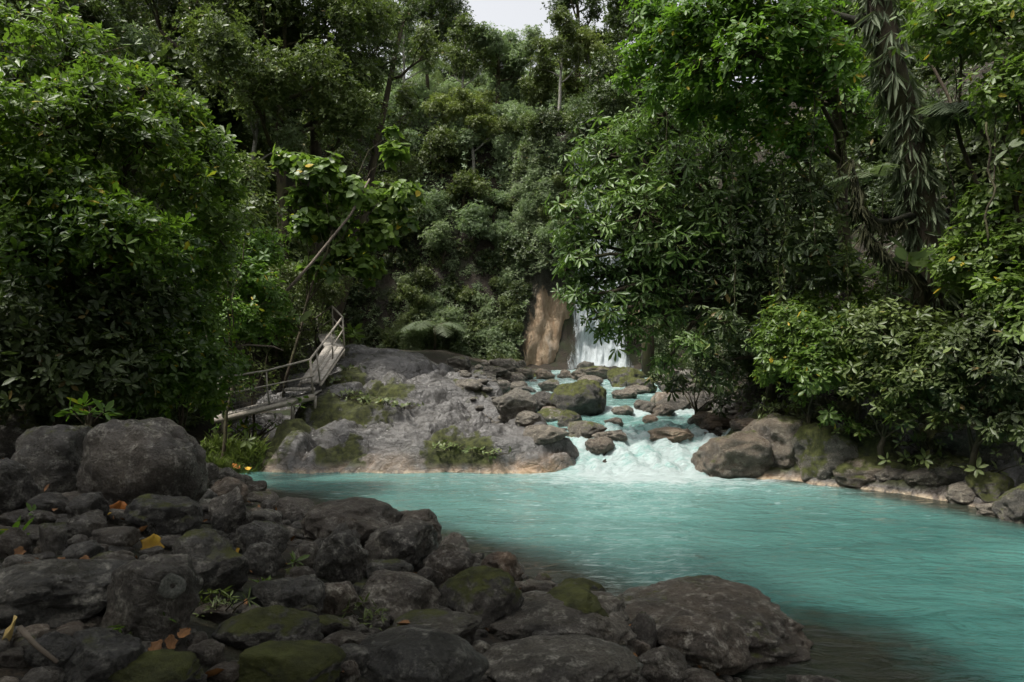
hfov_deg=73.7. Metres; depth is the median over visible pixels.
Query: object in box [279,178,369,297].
fallen branch
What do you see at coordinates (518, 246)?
cliff bush
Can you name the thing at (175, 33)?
leafy shrub
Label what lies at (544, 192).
cliff bush
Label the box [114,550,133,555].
stone
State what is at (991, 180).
vine
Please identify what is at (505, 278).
cliff bush
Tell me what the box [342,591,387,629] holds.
seedling
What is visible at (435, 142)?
leafy shrub
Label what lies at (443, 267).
cliff bush
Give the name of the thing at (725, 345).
leafy shrub
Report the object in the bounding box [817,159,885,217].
leafy shrub
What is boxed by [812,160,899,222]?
leafy shrub
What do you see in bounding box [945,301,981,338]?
leafy shrub
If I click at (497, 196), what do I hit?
leafy shrub
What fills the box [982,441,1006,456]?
bank sprig
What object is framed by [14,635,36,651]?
stone
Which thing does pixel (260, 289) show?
broadleaf tree
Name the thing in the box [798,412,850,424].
bank sprig
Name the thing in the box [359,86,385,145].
leafy shrub
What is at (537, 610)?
boulder
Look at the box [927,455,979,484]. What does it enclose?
boulder
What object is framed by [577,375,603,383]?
boulder
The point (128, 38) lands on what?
leafy shrub
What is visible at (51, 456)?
boulder
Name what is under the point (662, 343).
cliff bush
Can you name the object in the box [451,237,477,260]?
cliff bush
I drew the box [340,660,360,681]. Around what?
stone
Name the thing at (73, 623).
stone
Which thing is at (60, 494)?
stone
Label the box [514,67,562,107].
leafy shrub
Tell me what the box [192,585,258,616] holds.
seedling
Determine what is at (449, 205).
cliff bush
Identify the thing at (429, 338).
cliff bush
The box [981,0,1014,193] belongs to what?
hanging vine
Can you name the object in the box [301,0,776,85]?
sky
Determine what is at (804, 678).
boulder
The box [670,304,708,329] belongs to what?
leafy shrub
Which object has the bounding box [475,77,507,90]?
leafy shrub
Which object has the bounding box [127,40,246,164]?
broadleaf tree
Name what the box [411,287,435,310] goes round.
cliff bush
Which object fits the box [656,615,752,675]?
boulder
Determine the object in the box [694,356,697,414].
vine
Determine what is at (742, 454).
boulder
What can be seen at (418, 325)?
tree fern
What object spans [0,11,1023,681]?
ground
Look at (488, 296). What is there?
cliff bush
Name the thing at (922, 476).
boulder
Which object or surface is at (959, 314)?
leafy shrub
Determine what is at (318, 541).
stone
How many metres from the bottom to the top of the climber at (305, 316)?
0.566 m
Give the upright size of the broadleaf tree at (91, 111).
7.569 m
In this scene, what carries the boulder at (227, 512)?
on the ground at (564, 353)
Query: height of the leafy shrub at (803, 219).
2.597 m
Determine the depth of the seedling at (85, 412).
7.29 m
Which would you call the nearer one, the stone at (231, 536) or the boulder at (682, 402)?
the stone at (231, 536)
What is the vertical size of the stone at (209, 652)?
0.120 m
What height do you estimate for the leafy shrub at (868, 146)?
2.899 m
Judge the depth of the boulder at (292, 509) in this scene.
7.66 m
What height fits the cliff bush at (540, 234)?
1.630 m
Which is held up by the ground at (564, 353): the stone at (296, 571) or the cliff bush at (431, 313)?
the stone at (296, 571)
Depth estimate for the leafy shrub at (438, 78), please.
53.23 m
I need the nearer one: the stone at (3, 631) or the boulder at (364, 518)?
the stone at (3, 631)
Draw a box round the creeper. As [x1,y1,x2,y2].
[347,140,683,359]
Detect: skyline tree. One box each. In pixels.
[395,0,480,82]
[542,0,621,79]
[577,6,654,75]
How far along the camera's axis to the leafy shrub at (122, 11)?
27.65 m
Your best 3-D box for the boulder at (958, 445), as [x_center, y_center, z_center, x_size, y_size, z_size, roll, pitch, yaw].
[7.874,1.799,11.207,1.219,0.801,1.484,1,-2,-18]
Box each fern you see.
[394,320,467,349]
[825,162,899,191]
[914,101,1017,154]
[979,253,1023,266]
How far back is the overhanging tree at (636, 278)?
14.84 m
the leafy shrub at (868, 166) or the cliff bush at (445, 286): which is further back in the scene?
the cliff bush at (445, 286)
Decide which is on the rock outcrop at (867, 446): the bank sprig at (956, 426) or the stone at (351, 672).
the bank sprig at (956, 426)
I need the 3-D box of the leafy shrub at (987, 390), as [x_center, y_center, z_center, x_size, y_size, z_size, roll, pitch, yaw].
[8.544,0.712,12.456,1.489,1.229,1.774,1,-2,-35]
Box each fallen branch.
[223,344,282,350]
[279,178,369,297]
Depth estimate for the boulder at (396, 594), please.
4.16 m
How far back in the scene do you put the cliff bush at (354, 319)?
37.43 m
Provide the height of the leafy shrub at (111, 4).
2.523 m
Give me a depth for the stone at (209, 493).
7.65 m
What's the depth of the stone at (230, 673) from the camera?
2.82 m
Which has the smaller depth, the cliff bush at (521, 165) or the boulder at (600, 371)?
the boulder at (600, 371)
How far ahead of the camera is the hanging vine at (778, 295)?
12.95 m
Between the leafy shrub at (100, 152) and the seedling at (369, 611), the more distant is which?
the leafy shrub at (100, 152)
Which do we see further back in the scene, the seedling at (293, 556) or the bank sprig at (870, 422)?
the bank sprig at (870, 422)
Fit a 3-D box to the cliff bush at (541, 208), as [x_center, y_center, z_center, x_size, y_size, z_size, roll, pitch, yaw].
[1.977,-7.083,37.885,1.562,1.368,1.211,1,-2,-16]
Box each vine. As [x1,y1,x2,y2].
[664,98,667,164]
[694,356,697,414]
[720,136,743,317]
[747,309,778,417]
[769,154,795,336]
[780,264,785,358]
[800,48,825,250]
[825,81,858,320]
[872,182,895,360]
[935,51,968,224]
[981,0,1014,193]
[984,122,996,244]
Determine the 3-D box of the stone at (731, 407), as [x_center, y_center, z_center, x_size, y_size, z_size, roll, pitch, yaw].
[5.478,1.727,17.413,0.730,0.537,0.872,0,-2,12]
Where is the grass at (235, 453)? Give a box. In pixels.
[201,431,271,473]
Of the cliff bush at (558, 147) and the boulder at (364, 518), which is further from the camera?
the cliff bush at (558, 147)
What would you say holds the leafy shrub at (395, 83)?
on the ground at (564, 353)
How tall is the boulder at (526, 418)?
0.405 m
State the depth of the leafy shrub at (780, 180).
30.82 m
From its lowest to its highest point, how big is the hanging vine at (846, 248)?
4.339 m
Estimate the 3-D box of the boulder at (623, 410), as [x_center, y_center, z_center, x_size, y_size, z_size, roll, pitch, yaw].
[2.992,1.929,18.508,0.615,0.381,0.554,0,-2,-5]
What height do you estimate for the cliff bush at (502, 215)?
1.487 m
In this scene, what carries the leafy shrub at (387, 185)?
on the ground at (564, 353)
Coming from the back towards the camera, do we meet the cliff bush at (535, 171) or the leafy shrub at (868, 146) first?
the cliff bush at (535, 171)
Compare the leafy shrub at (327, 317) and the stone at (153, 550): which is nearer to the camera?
the stone at (153, 550)
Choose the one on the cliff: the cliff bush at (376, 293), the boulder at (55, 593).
the cliff bush at (376, 293)
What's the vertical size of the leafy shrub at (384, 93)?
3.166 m
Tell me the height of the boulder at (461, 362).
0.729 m
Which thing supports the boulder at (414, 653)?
on the ground at (564, 353)
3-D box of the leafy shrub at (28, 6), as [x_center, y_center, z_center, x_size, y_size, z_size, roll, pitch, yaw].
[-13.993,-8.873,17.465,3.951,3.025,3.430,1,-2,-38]
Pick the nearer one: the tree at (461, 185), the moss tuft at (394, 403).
the moss tuft at (394, 403)
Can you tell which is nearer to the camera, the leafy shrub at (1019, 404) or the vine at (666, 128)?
the leafy shrub at (1019, 404)
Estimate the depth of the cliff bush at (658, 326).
36.79 m
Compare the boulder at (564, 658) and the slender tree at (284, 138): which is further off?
the slender tree at (284, 138)
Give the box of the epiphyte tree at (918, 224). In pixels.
[688,0,962,423]
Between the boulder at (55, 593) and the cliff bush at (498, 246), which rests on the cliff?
the cliff bush at (498, 246)
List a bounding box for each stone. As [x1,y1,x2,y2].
[0,508,28,526]
[0,525,12,530]
[0,527,31,557]
[0,626,17,637]
[0,638,11,652]
[0,647,28,667]
[0,676,18,681]
[1,554,40,567]
[13,624,50,642]
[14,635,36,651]
[19,524,39,545]
[20,665,65,681]
[25,492,68,514]
[25,510,60,524]
[33,546,41,553]
[36,551,55,559]
[38,522,67,554]
[47,492,68,500]
[55,517,68,522]
[56,620,85,629]
[57,625,83,636]
[61,491,78,501]
[62,540,104,558]
[65,492,109,518]
[65,509,107,537]
[67,534,89,545]
[83,616,102,628]
[89,526,140,547]
[91,551,135,560]
[100,543,108,551]
[106,508,136,526]
[106,545,126,551]
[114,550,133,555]
[137,546,163,555]
[159,534,180,549]
[185,631,207,646]
[187,638,225,666]
[192,602,234,623]
[199,498,210,503]
[200,503,211,523]
[202,488,217,498]
[205,661,239,681]
[206,462,219,480]
[209,479,219,488]
[217,467,237,478]
[226,532,235,539]
[235,474,252,481]
[242,605,260,612]
[245,480,266,492]
[248,491,278,502]
[249,507,262,511]
[249,508,283,525]
[260,499,275,508]
[285,566,299,577]
[286,526,296,533]
[290,566,316,577]
[291,520,301,528]
[295,533,303,538]
[297,605,320,614]
[314,537,326,547]
[318,614,353,636]
[324,629,367,646]
[339,643,370,668]
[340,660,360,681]
[344,616,359,628]
[353,582,364,596]
[354,624,368,633]
[364,611,390,626]
[365,558,413,579]
[417,567,442,588]
[438,605,451,610]
[439,532,467,546]
[460,546,470,551]
[469,628,476,639]
[472,639,489,652]
[475,553,483,558]
[475,629,487,637]
[494,631,510,640]
[496,380,510,392]
[498,371,511,379]
[507,358,519,368]
[511,372,525,380]
[514,359,527,367]
[515,386,536,392]
[515,579,552,592]
[532,629,559,635]
[536,572,551,580]
[537,408,563,421]
[542,580,555,587]
[631,611,656,648]
[631,638,650,655]
[650,392,671,402]
[678,369,695,380]
[687,417,694,423]
[711,398,735,414]
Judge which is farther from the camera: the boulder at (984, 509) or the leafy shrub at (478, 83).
the leafy shrub at (478, 83)
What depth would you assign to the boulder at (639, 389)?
22.59 m
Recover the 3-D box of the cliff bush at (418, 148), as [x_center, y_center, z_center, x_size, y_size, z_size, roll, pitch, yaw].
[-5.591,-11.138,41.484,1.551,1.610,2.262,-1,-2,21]
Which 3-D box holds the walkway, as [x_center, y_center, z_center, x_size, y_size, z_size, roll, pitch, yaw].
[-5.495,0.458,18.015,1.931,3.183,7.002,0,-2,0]
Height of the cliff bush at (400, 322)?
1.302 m
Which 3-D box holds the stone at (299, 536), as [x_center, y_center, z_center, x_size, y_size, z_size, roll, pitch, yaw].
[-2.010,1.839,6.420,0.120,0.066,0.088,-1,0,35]
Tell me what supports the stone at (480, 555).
on the ground at (564, 353)
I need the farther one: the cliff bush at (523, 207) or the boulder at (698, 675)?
the cliff bush at (523, 207)
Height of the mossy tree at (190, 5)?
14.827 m
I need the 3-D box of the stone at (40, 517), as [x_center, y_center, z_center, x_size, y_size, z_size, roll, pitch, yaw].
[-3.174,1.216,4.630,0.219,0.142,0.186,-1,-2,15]
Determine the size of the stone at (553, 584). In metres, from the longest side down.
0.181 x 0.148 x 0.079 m
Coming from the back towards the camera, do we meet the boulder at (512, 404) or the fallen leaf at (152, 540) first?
the boulder at (512, 404)
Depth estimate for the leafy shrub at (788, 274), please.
17.26 m
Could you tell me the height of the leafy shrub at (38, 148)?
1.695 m
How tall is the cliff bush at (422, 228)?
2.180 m
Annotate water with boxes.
[239,370,1023,681]
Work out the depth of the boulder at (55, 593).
3.02 m
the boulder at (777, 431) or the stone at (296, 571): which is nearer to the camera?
the stone at (296, 571)
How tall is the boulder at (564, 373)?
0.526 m
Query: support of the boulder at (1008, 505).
on the rock outcrop at (867, 446)
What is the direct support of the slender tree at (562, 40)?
on the ground at (564, 353)
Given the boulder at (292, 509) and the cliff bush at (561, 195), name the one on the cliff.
the cliff bush at (561, 195)
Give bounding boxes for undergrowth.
[0,0,348,430]
[0,236,205,431]
[322,83,773,219]
[666,1,1021,408]
[830,186,1018,410]
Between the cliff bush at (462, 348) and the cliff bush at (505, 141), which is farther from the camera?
the cliff bush at (505, 141)
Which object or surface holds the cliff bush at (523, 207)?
on the cliff
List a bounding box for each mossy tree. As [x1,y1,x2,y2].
[116,0,330,150]
[215,0,435,323]
[299,0,455,331]
[466,21,534,121]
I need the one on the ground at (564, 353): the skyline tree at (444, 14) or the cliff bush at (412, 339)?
the skyline tree at (444, 14)
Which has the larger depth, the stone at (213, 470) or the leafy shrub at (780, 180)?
the leafy shrub at (780, 180)
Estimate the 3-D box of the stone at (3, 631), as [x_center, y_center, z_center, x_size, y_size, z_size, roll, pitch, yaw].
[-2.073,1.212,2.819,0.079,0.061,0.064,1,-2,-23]
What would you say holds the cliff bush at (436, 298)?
on the cliff
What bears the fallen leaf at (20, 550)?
on the ground at (564, 353)
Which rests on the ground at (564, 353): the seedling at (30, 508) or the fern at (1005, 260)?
the seedling at (30, 508)
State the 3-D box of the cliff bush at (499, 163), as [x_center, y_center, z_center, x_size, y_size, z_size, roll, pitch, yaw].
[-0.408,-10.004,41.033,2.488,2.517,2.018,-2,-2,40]
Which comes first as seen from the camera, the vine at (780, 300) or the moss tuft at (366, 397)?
the vine at (780, 300)
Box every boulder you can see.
[0,410,39,458]
[0,457,40,513]
[0,558,127,628]
[10,424,92,492]
[24,631,75,667]
[61,627,147,681]
[76,417,207,504]
[101,553,203,646]
[108,649,203,681]
[122,494,202,535]
[168,528,248,601]
[208,486,249,532]
[210,477,248,503]
[211,605,323,648]
[232,520,289,554]
[235,640,345,681]
[243,542,285,577]
[250,574,325,612]
[272,497,314,522]
[294,541,318,568]
[301,497,403,547]
[313,522,368,584]
[321,581,357,615]
[355,569,440,622]
[359,624,489,681]
[364,518,438,571]
[387,609,481,638]
[399,509,441,543]
[423,544,475,582]
[438,565,524,628]
[445,356,470,370]
[455,379,482,390]
[481,551,521,581]
[481,634,643,681]
[483,366,507,376]
[484,590,636,653]
[485,372,495,379]
[490,358,515,371]
[492,388,537,421]
[510,381,527,390]
[514,411,541,425]
[515,367,532,378]
[523,424,568,444]
[533,391,551,410]
[535,368,554,379]
[538,379,559,391]
[546,586,608,616]
[549,379,606,415]
[557,369,570,378]
[557,410,581,426]
[557,578,605,591]
[567,420,606,437]
[568,366,609,379]
[576,361,594,368]
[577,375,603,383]
[585,436,614,454]
[591,429,627,441]
[604,417,623,426]
[607,366,645,386]
[611,388,637,398]
[611,405,633,415]
[618,575,813,669]
[624,384,650,393]
[627,377,656,392]
[634,399,655,412]
[638,645,687,681]
[642,414,657,422]
[647,427,693,442]
[651,403,675,415]
[655,380,663,389]
[655,394,690,409]
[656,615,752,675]
[661,378,687,392]
[682,668,724,681]
[686,390,716,410]
[691,430,773,478]
[692,411,732,429]
[729,418,754,430]
[741,413,812,468]
[786,674,840,681]
[792,419,858,481]
[832,456,885,487]
[875,464,906,482]
[900,467,940,486]
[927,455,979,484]
[935,424,1022,464]
[945,481,976,504]
[965,471,1014,502]
[975,503,996,516]
[991,483,1023,523]
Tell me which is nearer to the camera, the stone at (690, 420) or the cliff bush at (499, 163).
the stone at (690, 420)
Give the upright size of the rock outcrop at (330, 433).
3.201 m
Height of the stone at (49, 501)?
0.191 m
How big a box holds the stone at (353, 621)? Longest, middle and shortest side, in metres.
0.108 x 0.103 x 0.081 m
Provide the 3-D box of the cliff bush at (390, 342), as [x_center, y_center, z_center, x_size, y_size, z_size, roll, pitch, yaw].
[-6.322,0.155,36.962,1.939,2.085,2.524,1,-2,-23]
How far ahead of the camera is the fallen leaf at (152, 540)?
4.42 m
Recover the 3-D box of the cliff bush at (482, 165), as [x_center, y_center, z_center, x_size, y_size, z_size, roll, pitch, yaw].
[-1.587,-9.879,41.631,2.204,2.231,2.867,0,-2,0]
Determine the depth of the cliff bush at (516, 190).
38.62 m
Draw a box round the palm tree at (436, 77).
[395,51,459,116]
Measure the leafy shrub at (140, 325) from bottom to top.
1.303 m
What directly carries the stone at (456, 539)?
on the ground at (564, 353)
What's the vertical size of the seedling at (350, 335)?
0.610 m
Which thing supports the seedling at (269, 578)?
on the ground at (564, 353)
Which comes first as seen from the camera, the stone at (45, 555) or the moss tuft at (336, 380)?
the stone at (45, 555)
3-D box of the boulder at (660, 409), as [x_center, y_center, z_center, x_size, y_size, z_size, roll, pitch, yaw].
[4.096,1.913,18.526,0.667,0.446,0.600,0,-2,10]
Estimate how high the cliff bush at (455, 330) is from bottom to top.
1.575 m
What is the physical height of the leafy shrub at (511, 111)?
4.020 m
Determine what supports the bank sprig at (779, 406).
on the rock outcrop at (867, 446)
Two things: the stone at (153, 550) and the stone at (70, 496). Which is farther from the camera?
the stone at (70, 496)
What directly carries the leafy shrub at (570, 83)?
on the ground at (564, 353)
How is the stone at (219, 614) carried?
on the ground at (564, 353)
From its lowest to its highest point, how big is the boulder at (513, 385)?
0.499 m
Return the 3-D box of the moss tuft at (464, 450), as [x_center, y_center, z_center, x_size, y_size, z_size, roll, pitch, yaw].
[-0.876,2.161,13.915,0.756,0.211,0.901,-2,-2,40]
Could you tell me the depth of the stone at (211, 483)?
9.78 m
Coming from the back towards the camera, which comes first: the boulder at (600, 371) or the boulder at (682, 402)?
the boulder at (600, 371)
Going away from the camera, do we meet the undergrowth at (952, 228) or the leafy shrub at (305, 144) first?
the undergrowth at (952, 228)
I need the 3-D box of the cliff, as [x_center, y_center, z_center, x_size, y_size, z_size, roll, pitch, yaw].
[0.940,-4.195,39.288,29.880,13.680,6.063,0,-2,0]
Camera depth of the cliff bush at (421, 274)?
38.01 m
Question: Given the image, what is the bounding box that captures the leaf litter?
[3,458,718,677]
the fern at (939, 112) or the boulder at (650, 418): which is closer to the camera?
the fern at (939, 112)
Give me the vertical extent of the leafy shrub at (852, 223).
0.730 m
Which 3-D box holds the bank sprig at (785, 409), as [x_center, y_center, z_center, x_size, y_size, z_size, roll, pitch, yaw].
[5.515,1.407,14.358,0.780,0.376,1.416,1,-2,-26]
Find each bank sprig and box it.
[738,400,795,415]
[768,398,831,415]
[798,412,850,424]
[811,420,898,438]
[850,409,898,430]
[877,446,932,467]
[892,431,946,451]
[911,446,984,470]
[946,451,1023,476]
[951,423,1023,446]
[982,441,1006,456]
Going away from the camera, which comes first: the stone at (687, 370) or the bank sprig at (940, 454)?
the bank sprig at (940, 454)
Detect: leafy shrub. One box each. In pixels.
[0,0,56,32]
[0,240,221,425]
[0,254,57,294]
[9,126,58,176]
[13,355,100,425]
[17,236,85,278]
[26,0,126,48]
[29,10,135,94]
[47,103,160,192]
[51,159,141,198]
[77,208,168,271]
[88,0,130,40]
[102,0,161,64]
[103,0,131,34]
[107,239,256,428]
[109,44,131,77]
[114,0,154,44]
[122,310,148,344]
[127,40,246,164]
[131,11,173,48]
[145,0,203,39]
[158,27,186,43]
[158,137,220,185]
[158,186,250,245]
[162,34,191,52]
[238,99,328,211]
[243,305,326,365]
[257,175,276,196]
[260,219,316,278]
[264,252,363,361]
[294,239,308,291]
[302,278,350,326]
[325,196,340,242]
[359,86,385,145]
[374,173,397,188]
[377,208,421,252]
[380,85,395,117]
[382,62,408,87]
[382,84,427,131]
[387,127,423,161]
[393,79,439,127]
[399,70,439,92]
[410,182,453,233]
[411,121,482,185]
[413,70,458,85]
[413,80,437,99]
[416,87,437,117]
[416,215,464,265]
[420,90,477,127]
[434,58,481,85]
[437,77,474,114]
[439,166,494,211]
[440,71,476,95]
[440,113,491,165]
[449,87,502,118]
[450,199,491,250]
[464,66,494,90]
[470,78,484,93]
[473,80,492,95]
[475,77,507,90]
[478,188,508,222]
[479,218,519,243]
[485,74,534,108]
[489,100,532,119]
[496,97,559,149]
[503,132,556,180]
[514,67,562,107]
[524,95,555,109]
[535,61,574,75]
[550,69,581,88]
[556,70,587,96]
[557,91,569,106]
[558,86,597,115]
[644,368,746,418]
[670,167,718,210]
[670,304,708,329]
[681,340,719,370]
[704,322,804,389]
[710,237,838,343]
[718,335,737,355]
[741,287,899,440]
[744,208,823,247]
[760,161,809,205]
[768,194,835,227]
[785,149,863,201]
[794,89,840,144]
[802,0,858,55]
[803,26,874,78]
[810,223,851,253]
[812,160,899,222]
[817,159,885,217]
[823,290,980,461]
[831,76,943,166]
[840,72,878,105]
[848,213,861,229]
[853,0,948,61]
[865,182,903,217]
[903,36,925,80]
[907,38,959,87]
[914,287,1023,474]
[930,97,1023,222]
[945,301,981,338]
[946,289,990,316]
[950,356,1019,408]
[951,269,1021,343]
[987,49,1023,105]
[993,374,1023,423]
[1009,192,1023,227]
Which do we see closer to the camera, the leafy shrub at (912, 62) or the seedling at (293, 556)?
the seedling at (293, 556)
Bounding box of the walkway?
[214,305,344,431]
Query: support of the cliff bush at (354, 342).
on the cliff
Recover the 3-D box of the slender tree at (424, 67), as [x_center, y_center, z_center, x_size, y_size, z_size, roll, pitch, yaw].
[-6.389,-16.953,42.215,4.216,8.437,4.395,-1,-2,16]
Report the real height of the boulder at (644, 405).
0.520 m
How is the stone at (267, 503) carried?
on the ground at (564, 353)
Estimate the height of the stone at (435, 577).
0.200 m
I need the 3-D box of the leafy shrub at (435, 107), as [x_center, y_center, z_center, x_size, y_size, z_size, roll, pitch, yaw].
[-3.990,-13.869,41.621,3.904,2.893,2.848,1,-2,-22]
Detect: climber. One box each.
[273,309,312,331]
[861,235,934,275]
[994,138,1023,161]
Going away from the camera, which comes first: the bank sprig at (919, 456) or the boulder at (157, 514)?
the boulder at (157, 514)
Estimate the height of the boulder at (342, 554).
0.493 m
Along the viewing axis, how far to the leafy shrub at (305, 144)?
34.86 m
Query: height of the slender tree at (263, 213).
7.330 m
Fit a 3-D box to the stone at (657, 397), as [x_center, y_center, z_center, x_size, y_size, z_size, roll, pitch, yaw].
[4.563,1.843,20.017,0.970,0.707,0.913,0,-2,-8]
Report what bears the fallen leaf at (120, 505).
on the stone at (117, 514)
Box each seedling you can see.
[0,515,34,534]
[24,502,47,524]
[54,391,122,424]
[106,611,176,635]
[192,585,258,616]
[200,428,262,449]
[208,413,282,437]
[248,575,271,582]
[284,551,309,569]
[286,395,312,412]
[334,323,364,343]
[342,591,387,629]
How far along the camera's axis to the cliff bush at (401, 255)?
38.60 m
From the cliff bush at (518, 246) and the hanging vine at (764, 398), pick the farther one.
the cliff bush at (518, 246)
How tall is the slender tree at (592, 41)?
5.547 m
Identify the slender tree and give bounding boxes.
[164,149,291,458]
[210,21,307,232]
[384,1,443,126]
[441,10,499,87]
[441,82,506,197]
[492,23,559,109]
[526,4,587,111]
[553,25,614,82]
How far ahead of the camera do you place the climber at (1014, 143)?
9.78 m
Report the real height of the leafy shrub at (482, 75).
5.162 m
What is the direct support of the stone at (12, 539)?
on the ground at (564, 353)
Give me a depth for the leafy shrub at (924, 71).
22.53 m
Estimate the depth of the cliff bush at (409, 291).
37.61 m
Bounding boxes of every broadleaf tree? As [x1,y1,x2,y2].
[0,0,256,427]
[0,72,221,414]
[160,0,402,283]
[194,210,299,440]
[559,0,712,377]
[604,0,889,399]
[674,156,862,413]
[811,166,1023,423]
[837,0,1023,372]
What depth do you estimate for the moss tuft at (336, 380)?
17.51 m
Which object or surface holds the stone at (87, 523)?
on the ground at (564, 353)
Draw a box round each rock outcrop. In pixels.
[207,344,578,473]
[726,388,1023,506]
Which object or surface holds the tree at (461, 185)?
on the ground at (564, 353)
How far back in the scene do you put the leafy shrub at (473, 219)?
38.28 m
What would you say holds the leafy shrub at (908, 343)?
on the rock outcrop at (867, 446)
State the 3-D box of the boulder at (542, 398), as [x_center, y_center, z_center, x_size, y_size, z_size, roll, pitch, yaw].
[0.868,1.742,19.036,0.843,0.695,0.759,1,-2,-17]
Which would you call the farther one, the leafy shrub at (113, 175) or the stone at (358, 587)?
the leafy shrub at (113, 175)
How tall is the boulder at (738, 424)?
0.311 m
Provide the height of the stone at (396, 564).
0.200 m
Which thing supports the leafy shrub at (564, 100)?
on the ground at (564, 353)
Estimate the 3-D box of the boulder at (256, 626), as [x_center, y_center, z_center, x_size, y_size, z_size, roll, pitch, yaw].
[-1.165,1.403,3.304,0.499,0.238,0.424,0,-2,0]
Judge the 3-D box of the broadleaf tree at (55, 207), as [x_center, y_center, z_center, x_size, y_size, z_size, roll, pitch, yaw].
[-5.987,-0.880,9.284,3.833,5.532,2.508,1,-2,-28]
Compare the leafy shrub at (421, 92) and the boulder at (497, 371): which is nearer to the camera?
the boulder at (497, 371)
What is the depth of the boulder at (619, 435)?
14.66 m
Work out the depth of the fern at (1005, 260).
10.40 m
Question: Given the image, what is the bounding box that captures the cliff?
[395,145,668,365]
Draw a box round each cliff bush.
[345,328,369,345]
[347,280,370,308]
[347,309,365,327]
[355,322,380,345]
[363,244,386,259]
[364,288,383,309]
[367,157,386,171]
[373,167,390,188]
[373,325,393,339]
[377,325,407,348]
[378,250,399,274]
[383,294,403,313]
[386,275,425,308]
[388,239,427,271]
[392,313,416,330]
[393,270,416,286]
[396,158,429,184]
[396,327,429,350]
[400,301,426,322]
[408,263,442,286]
[410,147,422,161]
[410,213,432,239]
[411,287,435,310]
[415,322,431,335]
[420,295,442,319]
[422,323,463,354]
[424,254,441,270]
[424,289,444,310]
[426,243,447,259]
[429,304,464,327]
[431,213,451,224]
[436,263,455,280]
[437,272,465,299]
[439,199,457,214]
[440,284,476,304]
[442,252,461,272]
[446,317,464,339]
[450,337,468,354]
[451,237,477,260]
[455,332,487,352]
[459,264,471,278]
[463,311,491,332]
[470,291,494,316]
[470,299,497,328]
[471,281,482,289]
[472,345,506,359]
[473,247,504,274]
[475,161,493,184]
[475,327,487,344]
[480,322,521,358]
[484,291,499,305]
[489,130,518,160]
[489,151,510,185]
[489,276,508,293]
[489,305,521,329]
[493,209,510,227]
[494,115,521,143]
[494,237,513,262]
[496,196,517,211]
[497,295,517,309]
[498,269,514,287]
[499,232,541,265]
[499,347,523,358]
[501,318,523,335]
[505,304,527,320]
[506,222,523,242]
[507,279,533,300]
[509,182,528,198]
[509,205,540,233]
[510,254,529,273]
[512,161,529,175]
[516,111,553,139]
[516,137,533,155]
[519,194,539,213]
[521,190,536,202]
[525,175,543,190]
[526,161,546,180]
[530,153,550,169]
[531,127,553,145]
[531,221,568,245]
[532,174,560,204]
[533,106,564,133]
[535,201,556,220]
[540,215,564,227]
[544,138,571,164]
[550,169,570,189]
[551,109,576,133]
[553,188,576,204]
[559,209,578,228]
[563,131,587,149]
[638,318,666,335]
[638,339,672,366]
[641,331,668,351]
[657,338,673,352]
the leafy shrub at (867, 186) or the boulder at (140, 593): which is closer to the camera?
the boulder at (140, 593)
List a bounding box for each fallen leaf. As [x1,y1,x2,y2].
[2,615,16,640]
[14,546,25,554]
[109,501,126,508]
[140,534,163,548]
[148,639,162,650]
[164,634,178,648]
[177,627,190,637]
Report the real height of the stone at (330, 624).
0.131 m
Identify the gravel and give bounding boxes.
[0,492,741,681]
[453,350,762,433]
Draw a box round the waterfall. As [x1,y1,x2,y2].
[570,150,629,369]
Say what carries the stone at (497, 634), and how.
on the ground at (564, 353)
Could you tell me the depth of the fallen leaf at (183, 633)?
3.03 m
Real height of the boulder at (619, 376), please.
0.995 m
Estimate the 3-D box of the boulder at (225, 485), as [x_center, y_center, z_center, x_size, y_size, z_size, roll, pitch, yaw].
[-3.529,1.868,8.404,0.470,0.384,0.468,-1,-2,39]
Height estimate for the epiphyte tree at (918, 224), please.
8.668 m
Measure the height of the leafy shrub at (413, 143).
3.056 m
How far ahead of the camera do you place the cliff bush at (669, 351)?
36.57 m
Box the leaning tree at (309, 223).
[269,124,425,396]
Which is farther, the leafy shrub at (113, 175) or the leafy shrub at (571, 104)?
the leafy shrub at (571, 104)
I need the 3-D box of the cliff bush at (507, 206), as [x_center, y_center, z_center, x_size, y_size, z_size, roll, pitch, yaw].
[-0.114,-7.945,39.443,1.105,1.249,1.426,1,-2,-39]
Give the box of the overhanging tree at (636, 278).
[541,85,800,382]
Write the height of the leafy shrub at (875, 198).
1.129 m
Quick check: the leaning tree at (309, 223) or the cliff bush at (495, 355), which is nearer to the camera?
the leaning tree at (309, 223)
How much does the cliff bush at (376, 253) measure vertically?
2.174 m
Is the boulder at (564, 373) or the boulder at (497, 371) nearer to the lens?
the boulder at (497, 371)
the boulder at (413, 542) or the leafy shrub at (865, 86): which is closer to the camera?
the boulder at (413, 542)
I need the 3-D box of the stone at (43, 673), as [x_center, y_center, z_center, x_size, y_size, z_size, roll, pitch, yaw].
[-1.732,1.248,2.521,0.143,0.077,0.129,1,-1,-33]
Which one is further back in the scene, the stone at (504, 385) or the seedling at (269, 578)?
the stone at (504, 385)
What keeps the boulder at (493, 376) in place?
on the ground at (564, 353)
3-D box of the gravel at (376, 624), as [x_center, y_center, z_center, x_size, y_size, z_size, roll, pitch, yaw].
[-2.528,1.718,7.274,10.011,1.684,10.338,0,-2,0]
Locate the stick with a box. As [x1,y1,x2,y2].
[16,625,58,663]
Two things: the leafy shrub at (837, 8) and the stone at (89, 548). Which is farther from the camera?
the leafy shrub at (837, 8)
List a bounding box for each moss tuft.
[325,376,351,382]
[327,388,366,397]
[336,363,365,370]
[341,393,379,402]
[370,397,395,404]
[391,400,424,408]
[431,439,456,450]
[447,444,480,453]
[464,446,510,458]
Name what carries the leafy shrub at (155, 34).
on the ground at (564, 353)

